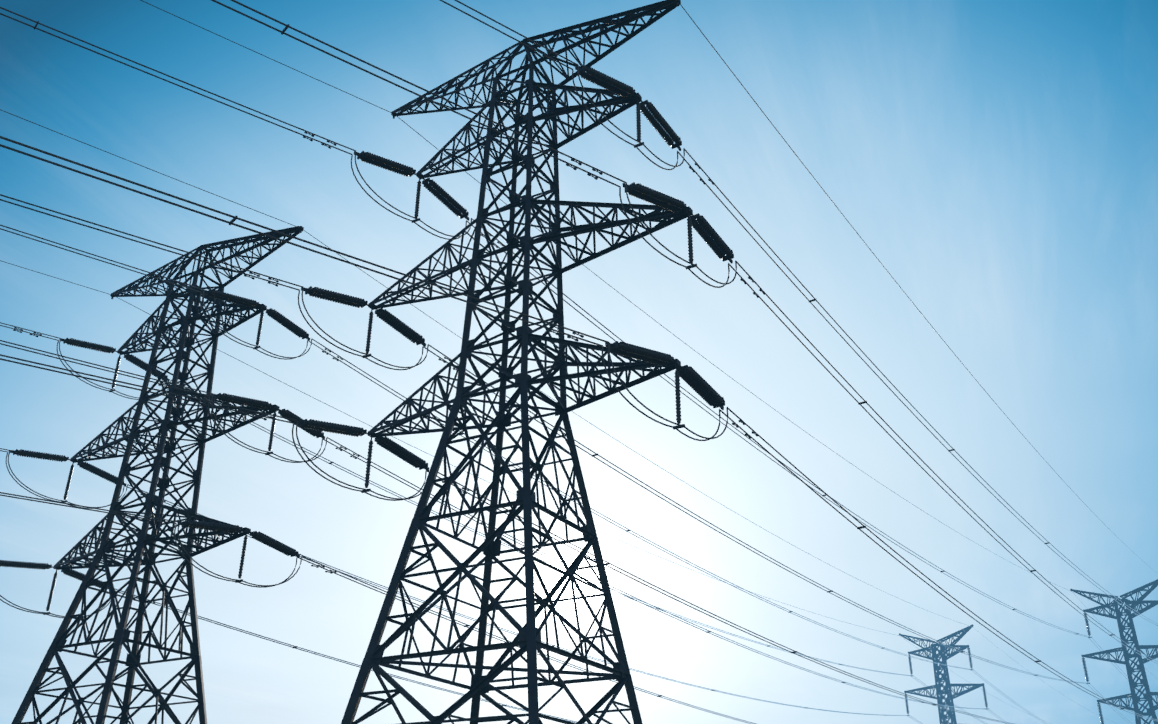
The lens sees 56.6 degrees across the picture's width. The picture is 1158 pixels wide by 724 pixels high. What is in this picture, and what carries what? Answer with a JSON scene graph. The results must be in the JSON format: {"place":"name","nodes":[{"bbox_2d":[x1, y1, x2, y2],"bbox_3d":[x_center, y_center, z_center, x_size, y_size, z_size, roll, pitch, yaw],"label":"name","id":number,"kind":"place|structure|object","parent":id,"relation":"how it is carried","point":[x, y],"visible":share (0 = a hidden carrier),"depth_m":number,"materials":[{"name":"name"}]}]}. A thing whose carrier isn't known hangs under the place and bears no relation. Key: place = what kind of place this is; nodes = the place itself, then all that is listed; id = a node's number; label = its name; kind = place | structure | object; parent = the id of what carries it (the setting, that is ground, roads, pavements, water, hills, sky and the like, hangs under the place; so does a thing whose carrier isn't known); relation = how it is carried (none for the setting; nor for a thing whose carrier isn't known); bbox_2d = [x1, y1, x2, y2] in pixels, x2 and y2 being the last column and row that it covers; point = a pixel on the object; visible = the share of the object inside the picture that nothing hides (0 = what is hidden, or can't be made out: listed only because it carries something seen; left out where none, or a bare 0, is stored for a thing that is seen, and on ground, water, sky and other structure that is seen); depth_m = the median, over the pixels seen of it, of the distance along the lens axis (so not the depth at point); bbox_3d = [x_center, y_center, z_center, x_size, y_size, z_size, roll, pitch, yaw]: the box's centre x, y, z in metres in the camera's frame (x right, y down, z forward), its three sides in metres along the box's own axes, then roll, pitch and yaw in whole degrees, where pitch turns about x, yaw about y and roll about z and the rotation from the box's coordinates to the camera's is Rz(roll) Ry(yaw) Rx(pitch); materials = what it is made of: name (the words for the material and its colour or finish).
{"place":"outdoors","nodes":[
{"label":"outdoors","id":0,"kind":"place"},
{"bbox_2d":[0,0,1157,723],"label":"sky","id":1,"kind":"structure","parent":0,"point":[998,159],"materials":[{"name":"blue"}]},
{"bbox_3d":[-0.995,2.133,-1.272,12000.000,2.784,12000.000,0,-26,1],"label":"ground","id":2,"kind":"structure","parent":0,"visible":0},
{"bbox_2d":[0,109,985,723],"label":"tension pylon","id":3,"kind":"object","parent":2,"relation":"on","point":[192,517],"visible":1,"depth_m":76.62,"materials":[{"name":"metal"}]},
{"bbox_2d":[0,0,1157,723],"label":"tension pylon","id":4,"kind":"object","parent":2,"relation":"on","point":[668,210],"visible":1,"depth_m":57.14,"materials":[{"name":"metal"}]},
{"bbox_2d":[899,624,1114,723],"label":"suspension pylon","id":5,"kind":"object","parent":2,"relation":"on","point":[943,653],"visible":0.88,"depth_m":209.67,"materials":[{"name":"metal"}]},
{"bbox_2d":[1070,579,1157,723],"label":"suspension pylon","id":6,"kind":"object","parent":2,"relation":"on","point":[1147,695],"visible":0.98,"depth_m":177.64,"materials":[{"name":"metal"}]}
]}

